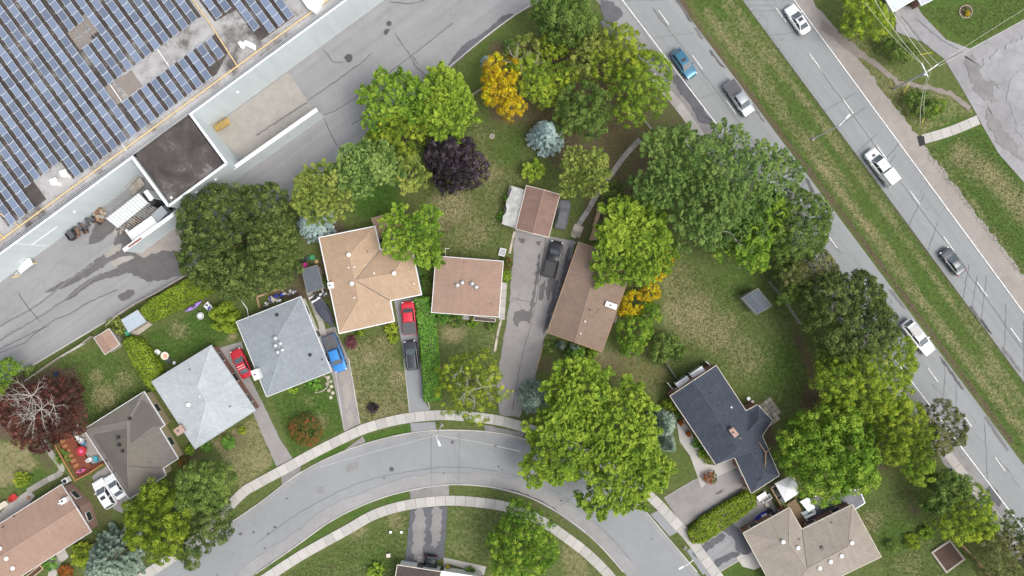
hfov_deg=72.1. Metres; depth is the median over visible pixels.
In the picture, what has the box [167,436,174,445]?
window
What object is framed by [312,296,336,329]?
covered boat
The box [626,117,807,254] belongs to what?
tree
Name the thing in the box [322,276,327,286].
shrub
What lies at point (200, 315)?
round table
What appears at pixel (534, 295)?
driveway
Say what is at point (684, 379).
bay window
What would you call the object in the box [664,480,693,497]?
driveway edging
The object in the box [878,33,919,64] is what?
shrub
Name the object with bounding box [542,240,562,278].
pickup truck
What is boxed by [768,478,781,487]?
fence
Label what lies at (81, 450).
parasol
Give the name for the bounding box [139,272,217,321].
hedge
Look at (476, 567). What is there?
front walk
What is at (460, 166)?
tree
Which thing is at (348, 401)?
driveway
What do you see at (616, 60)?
tree
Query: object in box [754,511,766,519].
tarp bundle
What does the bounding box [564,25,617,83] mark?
tree
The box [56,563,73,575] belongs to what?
shrub
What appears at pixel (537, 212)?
garage
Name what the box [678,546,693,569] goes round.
street lamp
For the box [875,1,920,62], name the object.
overhead wire
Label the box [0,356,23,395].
tree
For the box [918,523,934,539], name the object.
shrub
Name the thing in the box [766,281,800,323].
fence
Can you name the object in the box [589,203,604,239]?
wooden deck
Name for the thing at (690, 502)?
driveway
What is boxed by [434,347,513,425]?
tree
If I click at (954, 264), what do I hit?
car
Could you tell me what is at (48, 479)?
garden path
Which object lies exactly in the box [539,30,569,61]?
tree
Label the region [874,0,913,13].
metal roof garage
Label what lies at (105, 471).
driveway
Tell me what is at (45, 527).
pink brown house
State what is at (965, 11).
flower ring
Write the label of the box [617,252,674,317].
shrub
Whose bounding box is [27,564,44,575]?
planter box
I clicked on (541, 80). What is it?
tree
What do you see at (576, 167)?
tree
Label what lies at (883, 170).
pickup truck
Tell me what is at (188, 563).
tree
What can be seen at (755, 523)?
window
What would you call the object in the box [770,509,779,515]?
window
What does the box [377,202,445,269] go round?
tree
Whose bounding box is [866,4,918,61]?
overhead wire
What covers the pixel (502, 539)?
tree
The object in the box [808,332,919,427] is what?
tree
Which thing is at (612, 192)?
shrub
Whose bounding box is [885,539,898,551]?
shrub
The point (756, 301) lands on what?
garden shed
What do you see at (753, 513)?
driveway
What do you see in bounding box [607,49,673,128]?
tree
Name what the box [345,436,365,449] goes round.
driveway apron
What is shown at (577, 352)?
shrub
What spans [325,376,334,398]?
stepping stones
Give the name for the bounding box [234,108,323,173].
dock wall
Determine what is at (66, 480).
air conditioner
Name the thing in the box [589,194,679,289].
tree
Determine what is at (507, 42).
shrub
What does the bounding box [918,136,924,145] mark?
rubber mat
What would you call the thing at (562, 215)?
covered car
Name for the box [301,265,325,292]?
garden shed
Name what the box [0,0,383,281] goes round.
warehouse building
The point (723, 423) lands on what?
navy roof house
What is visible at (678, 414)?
shrub
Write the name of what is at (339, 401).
driveway edging
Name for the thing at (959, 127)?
concrete path
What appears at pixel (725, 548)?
driveway
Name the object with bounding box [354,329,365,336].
shrub
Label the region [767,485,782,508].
fence
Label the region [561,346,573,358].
shrub
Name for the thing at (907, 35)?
overhead wire
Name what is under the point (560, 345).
shrub
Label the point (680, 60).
car
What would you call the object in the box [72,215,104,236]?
rubbish heap
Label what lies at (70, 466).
deck rail
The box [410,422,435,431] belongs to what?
driveway apron
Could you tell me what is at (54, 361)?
fence
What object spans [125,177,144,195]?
dock stairs
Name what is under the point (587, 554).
sidewalk
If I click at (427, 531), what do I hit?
driveway
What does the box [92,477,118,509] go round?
car
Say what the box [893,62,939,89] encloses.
utility pole
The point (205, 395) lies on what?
pale grey house
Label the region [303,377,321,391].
shrub
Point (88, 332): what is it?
lane kerb
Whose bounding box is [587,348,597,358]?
shrub
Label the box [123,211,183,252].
dock wall
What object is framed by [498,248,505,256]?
slatted rack
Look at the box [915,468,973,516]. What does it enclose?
tree
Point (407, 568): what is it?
dark roof house
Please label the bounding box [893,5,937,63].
overhead wire
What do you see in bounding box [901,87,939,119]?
shrub
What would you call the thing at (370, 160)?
tree
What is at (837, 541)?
beige house
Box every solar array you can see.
[0,0,137,225]
[47,0,198,84]
[121,36,224,129]
[202,0,293,33]
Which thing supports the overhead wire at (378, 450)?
attached to the street lamp at (438, 441)
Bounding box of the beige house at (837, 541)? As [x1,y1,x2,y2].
[740,502,881,575]
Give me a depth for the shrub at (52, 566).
109.10 m
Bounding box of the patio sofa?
[800,509,815,518]
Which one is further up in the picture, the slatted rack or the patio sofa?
the slatted rack
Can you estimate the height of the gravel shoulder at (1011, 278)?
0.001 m
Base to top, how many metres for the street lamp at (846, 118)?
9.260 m
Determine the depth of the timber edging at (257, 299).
109.76 m
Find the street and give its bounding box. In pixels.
[154,431,699,575]
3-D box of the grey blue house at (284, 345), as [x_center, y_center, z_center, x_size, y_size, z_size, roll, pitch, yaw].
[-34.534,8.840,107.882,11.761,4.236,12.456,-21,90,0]
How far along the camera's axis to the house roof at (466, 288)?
107.18 m
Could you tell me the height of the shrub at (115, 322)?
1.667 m
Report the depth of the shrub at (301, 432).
108.21 m
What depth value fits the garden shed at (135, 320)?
107.80 m
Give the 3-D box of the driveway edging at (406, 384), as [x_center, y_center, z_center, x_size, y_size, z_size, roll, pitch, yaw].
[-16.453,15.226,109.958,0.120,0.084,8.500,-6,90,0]
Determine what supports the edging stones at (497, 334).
on the ground
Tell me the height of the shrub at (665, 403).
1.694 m
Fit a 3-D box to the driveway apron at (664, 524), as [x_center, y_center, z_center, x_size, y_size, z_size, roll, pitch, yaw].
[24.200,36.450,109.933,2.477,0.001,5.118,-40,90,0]
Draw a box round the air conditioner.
[61,476,71,484]
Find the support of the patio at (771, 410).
on the ground
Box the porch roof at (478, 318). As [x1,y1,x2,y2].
[474,316,495,321]
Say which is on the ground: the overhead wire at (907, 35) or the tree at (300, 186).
the tree at (300, 186)
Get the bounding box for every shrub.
[12,471,32,487]
[23,366,37,379]
[41,556,60,571]
[54,448,70,465]
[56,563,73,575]
[71,541,92,569]
[105,316,125,335]
[177,456,190,466]
[184,443,193,455]
[200,441,211,452]
[221,433,235,449]
[237,426,245,434]
[286,386,297,393]
[288,413,322,446]
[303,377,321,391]
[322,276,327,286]
[345,335,357,348]
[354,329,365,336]
[367,402,379,413]
[367,562,384,575]
[385,322,398,334]
[387,335,398,343]
[420,276,431,287]
[435,313,450,324]
[447,314,463,328]
[465,565,474,572]
[467,316,477,327]
[480,56,491,68]
[485,322,497,331]
[496,211,504,220]
[501,257,512,270]
[502,38,517,53]
[502,270,511,282]
[521,158,545,182]
[544,340,555,352]
[556,340,565,349]
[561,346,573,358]
[569,342,579,350]
[572,347,585,356]
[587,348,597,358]
[599,179,626,205]
[615,299,662,357]
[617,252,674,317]
[646,331,686,365]
[660,396,676,412]
[674,410,681,420]
[691,437,701,448]
[696,447,707,458]
[702,456,710,464]
[702,470,716,484]
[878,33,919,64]
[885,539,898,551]
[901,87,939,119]
[903,533,920,550]
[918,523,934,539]
[928,97,946,115]
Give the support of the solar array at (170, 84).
on the warehouse building
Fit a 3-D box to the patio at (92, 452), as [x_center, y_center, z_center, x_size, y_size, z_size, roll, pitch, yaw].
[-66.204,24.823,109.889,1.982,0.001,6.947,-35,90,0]
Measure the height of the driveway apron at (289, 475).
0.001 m
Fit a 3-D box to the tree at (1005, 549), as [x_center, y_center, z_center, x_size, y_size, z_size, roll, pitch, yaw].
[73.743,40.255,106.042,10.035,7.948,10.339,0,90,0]
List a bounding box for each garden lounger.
[757,491,767,501]
[761,493,771,502]
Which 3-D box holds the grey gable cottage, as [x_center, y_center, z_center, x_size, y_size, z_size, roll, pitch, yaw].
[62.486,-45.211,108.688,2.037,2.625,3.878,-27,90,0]
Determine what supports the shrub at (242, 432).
on the ground
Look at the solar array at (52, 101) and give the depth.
102.49 m
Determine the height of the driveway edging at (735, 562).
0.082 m
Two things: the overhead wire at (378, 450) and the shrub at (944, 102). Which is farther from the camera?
the shrub at (944, 102)
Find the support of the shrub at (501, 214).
on the ground
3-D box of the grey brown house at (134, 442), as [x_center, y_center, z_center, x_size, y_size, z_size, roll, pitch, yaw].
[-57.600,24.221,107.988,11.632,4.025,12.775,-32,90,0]
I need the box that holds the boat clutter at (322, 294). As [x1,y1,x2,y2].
[309,289,327,301]
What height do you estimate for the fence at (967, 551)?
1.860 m
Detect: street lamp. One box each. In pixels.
[436,423,442,445]
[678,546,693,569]
[811,114,849,140]
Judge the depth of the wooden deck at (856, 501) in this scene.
109.50 m
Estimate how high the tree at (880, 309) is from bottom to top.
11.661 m
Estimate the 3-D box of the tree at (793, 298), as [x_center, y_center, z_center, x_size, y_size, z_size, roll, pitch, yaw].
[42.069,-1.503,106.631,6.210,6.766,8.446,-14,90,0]
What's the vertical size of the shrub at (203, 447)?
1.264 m
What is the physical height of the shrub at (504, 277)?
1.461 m
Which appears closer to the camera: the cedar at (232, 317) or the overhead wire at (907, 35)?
the overhead wire at (907, 35)
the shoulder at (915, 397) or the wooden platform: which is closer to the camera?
the wooden platform
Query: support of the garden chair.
on the patio at (22, 501)
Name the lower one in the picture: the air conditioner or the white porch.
the white porch
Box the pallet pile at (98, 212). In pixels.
[93,207,107,220]
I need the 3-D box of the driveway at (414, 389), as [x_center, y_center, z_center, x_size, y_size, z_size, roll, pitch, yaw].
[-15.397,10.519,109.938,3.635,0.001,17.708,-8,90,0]
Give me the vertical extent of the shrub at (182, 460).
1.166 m
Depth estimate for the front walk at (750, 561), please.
109.93 m
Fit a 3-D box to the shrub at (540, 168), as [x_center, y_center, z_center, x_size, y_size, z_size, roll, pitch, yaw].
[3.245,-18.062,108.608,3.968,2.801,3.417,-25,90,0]
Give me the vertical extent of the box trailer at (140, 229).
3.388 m
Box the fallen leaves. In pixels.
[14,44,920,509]
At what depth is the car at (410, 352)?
108.73 m
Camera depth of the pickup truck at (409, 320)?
108.76 m
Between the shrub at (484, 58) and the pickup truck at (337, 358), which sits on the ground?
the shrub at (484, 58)
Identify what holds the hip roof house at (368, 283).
on the ground
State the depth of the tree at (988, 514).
103.80 m
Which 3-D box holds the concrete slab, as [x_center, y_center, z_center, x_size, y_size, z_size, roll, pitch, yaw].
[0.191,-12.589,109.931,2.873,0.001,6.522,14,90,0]
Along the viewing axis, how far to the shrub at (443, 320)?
109.09 m
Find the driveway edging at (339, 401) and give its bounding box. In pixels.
[335,372,343,428]
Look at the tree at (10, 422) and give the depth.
103.74 m
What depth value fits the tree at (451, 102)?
102.79 m
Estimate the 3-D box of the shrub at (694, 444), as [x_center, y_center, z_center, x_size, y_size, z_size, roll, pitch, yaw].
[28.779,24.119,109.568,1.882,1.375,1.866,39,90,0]
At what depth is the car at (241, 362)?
108.94 m
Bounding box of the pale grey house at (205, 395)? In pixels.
[151,345,258,448]
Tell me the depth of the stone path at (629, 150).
109.90 m
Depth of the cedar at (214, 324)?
107.83 m
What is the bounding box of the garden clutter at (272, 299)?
[263,289,297,309]
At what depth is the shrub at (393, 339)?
109.28 m
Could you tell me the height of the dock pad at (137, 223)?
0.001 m
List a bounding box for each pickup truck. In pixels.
[322,333,346,372]
[400,301,417,334]
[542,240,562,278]
[722,78,754,116]
[864,148,900,187]
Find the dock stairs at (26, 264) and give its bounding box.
[15,258,32,274]
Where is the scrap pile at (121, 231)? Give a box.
[116,206,151,233]
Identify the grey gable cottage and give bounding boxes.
[910,0,931,8]
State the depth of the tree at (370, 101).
102.46 m
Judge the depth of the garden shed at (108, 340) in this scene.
107.76 m
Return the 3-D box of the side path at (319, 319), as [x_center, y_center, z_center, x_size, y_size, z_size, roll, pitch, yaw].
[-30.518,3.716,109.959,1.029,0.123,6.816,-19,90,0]
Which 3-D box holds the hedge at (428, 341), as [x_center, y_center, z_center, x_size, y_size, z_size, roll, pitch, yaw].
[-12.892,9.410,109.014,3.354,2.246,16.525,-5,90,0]
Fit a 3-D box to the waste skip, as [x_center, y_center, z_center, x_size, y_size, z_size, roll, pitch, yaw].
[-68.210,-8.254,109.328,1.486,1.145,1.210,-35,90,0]
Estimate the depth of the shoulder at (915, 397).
109.98 m
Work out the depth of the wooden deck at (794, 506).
109.70 m
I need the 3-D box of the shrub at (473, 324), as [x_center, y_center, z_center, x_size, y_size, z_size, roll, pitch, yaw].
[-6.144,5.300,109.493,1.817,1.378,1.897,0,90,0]
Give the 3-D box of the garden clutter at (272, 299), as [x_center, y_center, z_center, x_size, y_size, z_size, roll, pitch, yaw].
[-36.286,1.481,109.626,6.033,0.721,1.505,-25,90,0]
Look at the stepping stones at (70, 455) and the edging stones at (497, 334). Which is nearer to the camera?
the stepping stones at (70, 455)
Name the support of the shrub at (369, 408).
on the ground
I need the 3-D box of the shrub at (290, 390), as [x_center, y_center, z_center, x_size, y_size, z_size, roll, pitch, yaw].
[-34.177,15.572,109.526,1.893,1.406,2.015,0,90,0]
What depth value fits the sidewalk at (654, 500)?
109.85 m
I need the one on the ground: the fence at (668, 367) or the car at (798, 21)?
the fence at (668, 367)
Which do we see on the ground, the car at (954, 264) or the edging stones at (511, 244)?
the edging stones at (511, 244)
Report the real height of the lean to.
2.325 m
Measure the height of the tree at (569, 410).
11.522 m
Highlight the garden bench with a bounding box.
[0,501,8,509]
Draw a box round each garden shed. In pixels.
[94,328,122,354]
[121,310,149,332]
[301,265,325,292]
[740,288,771,314]
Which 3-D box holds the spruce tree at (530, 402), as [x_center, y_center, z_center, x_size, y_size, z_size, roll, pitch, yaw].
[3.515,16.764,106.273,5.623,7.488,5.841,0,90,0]
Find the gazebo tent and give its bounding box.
[772,476,798,501]
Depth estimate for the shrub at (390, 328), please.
109.20 m
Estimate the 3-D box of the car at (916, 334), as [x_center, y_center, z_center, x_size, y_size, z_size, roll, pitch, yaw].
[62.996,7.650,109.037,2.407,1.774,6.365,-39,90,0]
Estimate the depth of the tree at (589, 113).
103.09 m
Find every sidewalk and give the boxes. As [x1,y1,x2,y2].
[138,410,722,575]
[261,495,615,575]
[648,73,1022,557]
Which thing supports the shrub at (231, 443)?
on the ground
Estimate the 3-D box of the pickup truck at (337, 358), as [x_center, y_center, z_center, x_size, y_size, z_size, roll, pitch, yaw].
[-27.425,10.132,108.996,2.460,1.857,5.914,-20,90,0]
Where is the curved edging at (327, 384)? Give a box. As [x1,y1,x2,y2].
[315,375,328,392]
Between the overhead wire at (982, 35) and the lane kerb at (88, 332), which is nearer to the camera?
the overhead wire at (982, 35)
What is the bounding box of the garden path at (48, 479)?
[26,437,64,493]
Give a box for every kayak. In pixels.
[76,468,85,472]
[185,301,201,311]
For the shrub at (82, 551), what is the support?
on the ground
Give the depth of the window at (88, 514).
108.42 m
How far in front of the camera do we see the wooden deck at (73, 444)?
109.50 m
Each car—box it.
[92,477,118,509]
[104,473,125,500]
[230,347,252,379]
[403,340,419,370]
[423,554,437,567]
[554,199,570,229]
[670,47,696,79]
[784,4,811,35]
[900,318,934,355]
[939,247,967,276]
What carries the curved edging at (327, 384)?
on the ground
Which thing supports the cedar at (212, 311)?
on the ground
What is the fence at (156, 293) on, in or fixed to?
on the ground
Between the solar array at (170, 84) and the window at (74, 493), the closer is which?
the solar array at (170, 84)
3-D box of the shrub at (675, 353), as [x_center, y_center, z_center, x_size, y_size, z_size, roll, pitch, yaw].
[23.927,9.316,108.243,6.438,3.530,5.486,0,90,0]
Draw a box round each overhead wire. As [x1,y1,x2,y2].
[322,435,435,466]
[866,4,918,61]
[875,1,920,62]
[886,1,932,67]
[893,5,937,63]
[940,9,1023,62]
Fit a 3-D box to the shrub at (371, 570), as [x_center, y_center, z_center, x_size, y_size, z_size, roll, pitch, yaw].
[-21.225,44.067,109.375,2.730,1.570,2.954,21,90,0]
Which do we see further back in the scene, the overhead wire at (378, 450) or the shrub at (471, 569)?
the shrub at (471, 569)
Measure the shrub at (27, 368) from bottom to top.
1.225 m
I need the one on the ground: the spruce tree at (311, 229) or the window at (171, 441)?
the spruce tree at (311, 229)
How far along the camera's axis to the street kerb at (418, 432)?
109.85 m
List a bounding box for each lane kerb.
[33,276,181,365]
[448,1,538,68]
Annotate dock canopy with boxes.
[107,193,155,230]
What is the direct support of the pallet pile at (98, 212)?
on the service lane
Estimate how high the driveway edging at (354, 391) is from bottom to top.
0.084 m
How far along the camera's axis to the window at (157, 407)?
108.50 m
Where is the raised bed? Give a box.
[930,539,965,573]
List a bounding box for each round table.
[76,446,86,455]
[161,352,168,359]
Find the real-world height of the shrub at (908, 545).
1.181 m
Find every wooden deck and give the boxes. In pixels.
[57,433,104,477]
[371,213,411,248]
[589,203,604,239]
[786,498,805,523]
[806,488,864,520]
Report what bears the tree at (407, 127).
on the ground
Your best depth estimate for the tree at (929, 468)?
104.47 m
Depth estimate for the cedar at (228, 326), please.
108.43 m
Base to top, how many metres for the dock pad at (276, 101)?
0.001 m
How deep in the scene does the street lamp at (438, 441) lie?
102.54 m
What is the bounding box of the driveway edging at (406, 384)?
[403,358,409,412]
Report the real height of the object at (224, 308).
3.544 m
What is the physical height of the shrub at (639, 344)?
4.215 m
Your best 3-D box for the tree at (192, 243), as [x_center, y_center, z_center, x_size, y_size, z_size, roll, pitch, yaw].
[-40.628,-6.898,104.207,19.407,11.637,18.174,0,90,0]
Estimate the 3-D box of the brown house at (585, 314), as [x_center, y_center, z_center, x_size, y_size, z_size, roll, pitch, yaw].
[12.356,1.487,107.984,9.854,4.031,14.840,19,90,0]
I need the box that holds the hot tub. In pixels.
[799,496,814,511]
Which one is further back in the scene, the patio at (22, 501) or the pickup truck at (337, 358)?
the patio at (22, 501)
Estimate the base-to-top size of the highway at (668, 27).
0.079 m
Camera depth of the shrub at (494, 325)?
109.07 m
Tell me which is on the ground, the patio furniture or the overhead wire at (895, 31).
the patio furniture
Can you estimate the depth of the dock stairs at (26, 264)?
109.07 m
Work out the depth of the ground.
110.00 m
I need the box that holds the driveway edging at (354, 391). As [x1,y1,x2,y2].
[348,358,360,424]
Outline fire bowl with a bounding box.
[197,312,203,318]
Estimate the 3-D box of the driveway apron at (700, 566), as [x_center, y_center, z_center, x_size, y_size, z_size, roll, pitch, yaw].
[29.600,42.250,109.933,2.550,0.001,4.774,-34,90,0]
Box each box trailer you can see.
[129,216,156,239]
[152,206,173,222]
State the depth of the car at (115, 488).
108.88 m
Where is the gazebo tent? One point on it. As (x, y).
(786, 488)
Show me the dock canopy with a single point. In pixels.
(124, 213)
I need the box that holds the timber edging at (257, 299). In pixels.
[256,287,283,307]
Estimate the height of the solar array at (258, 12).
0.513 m
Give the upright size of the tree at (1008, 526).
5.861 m
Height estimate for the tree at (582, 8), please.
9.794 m
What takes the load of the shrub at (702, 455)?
on the ground
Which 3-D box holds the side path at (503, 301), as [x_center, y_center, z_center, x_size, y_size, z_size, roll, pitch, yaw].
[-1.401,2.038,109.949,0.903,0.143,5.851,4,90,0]
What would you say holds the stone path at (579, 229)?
on the ground
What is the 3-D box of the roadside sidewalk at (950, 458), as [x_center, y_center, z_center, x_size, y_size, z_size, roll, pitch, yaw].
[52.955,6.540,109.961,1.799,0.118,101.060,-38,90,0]
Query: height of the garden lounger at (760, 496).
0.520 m
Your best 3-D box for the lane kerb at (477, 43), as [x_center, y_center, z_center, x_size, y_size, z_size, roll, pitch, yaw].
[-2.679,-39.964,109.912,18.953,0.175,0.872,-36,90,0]
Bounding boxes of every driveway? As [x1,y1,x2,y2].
[92,466,135,512]
[220,341,291,466]
[321,327,359,430]
[394,298,429,412]
[405,507,447,562]
[497,229,575,416]
[664,469,745,525]
[693,524,750,575]
[733,490,775,533]
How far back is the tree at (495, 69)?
103.97 m
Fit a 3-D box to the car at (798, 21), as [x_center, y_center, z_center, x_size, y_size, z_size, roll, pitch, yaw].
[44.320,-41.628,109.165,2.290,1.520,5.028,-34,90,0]
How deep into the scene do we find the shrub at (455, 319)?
109.05 m
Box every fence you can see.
[24,336,94,381]
[105,273,188,325]
[665,363,677,380]
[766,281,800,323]
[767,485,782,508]
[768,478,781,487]
[949,534,989,575]
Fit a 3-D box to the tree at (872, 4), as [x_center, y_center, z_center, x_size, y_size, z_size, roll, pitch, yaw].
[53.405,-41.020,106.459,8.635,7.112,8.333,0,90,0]
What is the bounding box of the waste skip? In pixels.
[65,229,80,240]
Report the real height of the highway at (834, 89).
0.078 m
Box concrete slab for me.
[501,185,524,228]
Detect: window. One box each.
[70,490,80,498]
[85,511,92,521]
[153,403,161,411]
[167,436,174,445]
[674,375,690,387]
[688,366,704,377]
[748,521,758,527]
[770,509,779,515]
[805,519,814,524]
[830,507,840,512]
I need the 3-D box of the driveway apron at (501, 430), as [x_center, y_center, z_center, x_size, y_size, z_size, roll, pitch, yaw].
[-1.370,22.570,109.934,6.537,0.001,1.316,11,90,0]
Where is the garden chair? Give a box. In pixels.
[7,493,18,502]
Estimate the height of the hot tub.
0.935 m
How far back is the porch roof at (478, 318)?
107.79 m
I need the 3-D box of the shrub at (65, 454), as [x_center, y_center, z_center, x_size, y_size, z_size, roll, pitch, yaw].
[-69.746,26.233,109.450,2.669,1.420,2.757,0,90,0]
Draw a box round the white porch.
[441,567,482,575]
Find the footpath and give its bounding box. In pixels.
[820,19,970,110]
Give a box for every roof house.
[318,226,421,333]
[395,556,441,575]
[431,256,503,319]
[666,364,779,493]
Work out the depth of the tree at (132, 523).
103.11 m
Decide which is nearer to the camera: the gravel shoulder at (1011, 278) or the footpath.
the footpath
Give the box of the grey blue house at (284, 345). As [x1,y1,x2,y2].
[236,296,332,396]
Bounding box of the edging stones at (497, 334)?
[494,320,501,351]
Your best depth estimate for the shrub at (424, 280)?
109.10 m
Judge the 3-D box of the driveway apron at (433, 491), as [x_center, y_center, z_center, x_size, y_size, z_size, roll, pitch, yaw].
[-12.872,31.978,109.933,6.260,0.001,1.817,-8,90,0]
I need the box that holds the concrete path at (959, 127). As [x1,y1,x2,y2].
[921,115,979,143]
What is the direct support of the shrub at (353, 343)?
on the ground
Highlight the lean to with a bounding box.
[502,186,524,227]
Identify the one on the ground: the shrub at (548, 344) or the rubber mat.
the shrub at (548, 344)
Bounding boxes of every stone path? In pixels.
[571,138,640,237]
[571,224,583,237]
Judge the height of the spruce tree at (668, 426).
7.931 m
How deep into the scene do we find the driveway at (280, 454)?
109.94 m
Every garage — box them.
[515,185,559,237]
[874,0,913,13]
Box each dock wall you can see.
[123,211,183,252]
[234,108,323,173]
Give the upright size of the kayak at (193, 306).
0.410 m
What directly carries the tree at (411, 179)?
on the ground
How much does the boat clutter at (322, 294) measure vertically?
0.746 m
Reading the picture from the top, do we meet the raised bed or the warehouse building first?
the warehouse building
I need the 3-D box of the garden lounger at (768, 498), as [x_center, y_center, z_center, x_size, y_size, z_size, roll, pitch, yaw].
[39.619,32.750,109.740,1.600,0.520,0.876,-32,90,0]
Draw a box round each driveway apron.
[281,466,300,484]
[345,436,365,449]
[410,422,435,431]
[410,485,448,498]
[484,425,523,438]
[651,511,676,535]
[687,544,712,574]
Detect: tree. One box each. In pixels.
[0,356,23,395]
[0,374,88,455]
[84,521,151,575]
[120,476,190,566]
[173,181,304,302]
[173,458,238,515]
[179,499,235,571]
[289,157,355,225]
[296,209,336,243]
[327,137,407,200]
[354,65,429,141]
[363,106,435,164]
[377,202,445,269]
[389,153,432,195]
[415,60,483,143]
[422,131,490,195]
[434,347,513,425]
[480,51,527,124]
[485,496,559,575]
[501,32,542,74]
[507,49,580,109]
[517,356,678,521]
[517,377,548,413]
[525,119,563,157]
[527,0,600,48]
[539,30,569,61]
[552,78,612,141]
[559,145,611,198]
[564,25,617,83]
[588,22,652,82]
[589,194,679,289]
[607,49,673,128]
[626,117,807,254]
[643,404,676,451]
[713,183,795,274]
[769,183,834,264]
[771,253,813,305]
[774,396,882,508]
[775,244,840,291]
[796,268,900,371]
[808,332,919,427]
[838,0,896,41]
[865,396,940,466]
[890,438,936,487]
[913,397,968,459]
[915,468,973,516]
[931,481,1001,546]
[966,522,1023,575]
[1000,508,1023,550]
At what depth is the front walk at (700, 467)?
109.93 m
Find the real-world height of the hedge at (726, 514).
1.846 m
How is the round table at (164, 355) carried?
on the ground
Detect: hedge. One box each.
[121,335,165,391]
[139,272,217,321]
[413,296,441,402]
[686,490,756,543]
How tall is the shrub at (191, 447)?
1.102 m
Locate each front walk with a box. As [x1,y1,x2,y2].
[48,549,68,575]
[443,558,485,574]
[677,420,735,487]
[736,550,760,569]
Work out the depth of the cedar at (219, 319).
107.72 m
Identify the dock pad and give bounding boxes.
[104,191,156,234]
[213,72,312,157]
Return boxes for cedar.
[208,306,223,319]
[211,321,222,330]
[215,313,233,323]
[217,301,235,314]
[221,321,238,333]
[226,309,241,322]
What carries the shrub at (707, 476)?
on the ground
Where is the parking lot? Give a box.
[895,6,1023,181]
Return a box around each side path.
[306,292,325,329]
[499,282,506,319]
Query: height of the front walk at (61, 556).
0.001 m
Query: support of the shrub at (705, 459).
on the ground
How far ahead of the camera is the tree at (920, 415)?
102.24 m
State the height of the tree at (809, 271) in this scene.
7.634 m
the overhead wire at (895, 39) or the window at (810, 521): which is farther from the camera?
the window at (810, 521)
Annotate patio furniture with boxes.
[771,486,783,502]
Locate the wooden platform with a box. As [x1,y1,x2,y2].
[131,323,152,334]
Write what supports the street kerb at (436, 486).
on the ground
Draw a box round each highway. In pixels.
[600,0,1023,533]
[743,0,1023,380]
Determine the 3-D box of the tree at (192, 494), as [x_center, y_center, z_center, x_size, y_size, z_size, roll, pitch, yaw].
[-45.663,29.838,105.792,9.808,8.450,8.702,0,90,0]
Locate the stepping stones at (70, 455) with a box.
[60,440,80,471]
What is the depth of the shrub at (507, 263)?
108.94 m
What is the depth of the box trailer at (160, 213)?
107.00 m
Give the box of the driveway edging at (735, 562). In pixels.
[720,553,751,571]
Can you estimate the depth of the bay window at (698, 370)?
107.34 m
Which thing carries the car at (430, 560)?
on the driveway at (427, 531)
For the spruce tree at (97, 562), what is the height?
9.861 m
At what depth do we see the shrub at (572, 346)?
108.98 m
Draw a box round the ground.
[0,0,1023,575]
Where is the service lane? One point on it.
(63, 291)
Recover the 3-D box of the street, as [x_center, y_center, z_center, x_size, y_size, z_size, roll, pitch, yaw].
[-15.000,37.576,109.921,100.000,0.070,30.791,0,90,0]
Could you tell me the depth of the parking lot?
109.96 m
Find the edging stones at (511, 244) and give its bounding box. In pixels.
[509,231,514,253]
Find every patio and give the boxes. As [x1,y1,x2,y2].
[0,491,34,522]
[74,431,103,464]
[759,397,780,426]
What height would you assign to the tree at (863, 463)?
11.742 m
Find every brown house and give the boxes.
[0,483,98,575]
[85,391,183,498]
[547,242,630,351]
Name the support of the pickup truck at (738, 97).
on the highway at (668, 27)
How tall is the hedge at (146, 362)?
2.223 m
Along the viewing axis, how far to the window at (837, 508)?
108.46 m
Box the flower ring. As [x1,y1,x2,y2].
[959,5,972,18]
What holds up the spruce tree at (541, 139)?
on the ground
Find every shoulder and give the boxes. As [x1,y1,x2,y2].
[597,0,1023,565]
[795,0,1023,310]
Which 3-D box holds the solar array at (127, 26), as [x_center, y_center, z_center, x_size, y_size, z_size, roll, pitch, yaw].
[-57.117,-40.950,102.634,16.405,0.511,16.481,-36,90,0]
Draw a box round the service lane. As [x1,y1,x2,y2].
[0,0,645,379]
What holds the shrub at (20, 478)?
on the ground
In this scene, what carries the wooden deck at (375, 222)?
on the ground
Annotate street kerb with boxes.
[154,429,696,571]
[255,484,623,573]
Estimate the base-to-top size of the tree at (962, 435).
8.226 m
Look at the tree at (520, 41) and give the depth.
104.69 m
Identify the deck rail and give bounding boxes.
[54,443,105,480]
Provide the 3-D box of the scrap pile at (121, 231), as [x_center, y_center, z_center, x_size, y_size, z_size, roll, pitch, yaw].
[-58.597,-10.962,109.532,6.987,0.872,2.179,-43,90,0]
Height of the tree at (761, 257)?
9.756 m
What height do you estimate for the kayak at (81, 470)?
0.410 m
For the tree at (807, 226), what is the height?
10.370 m

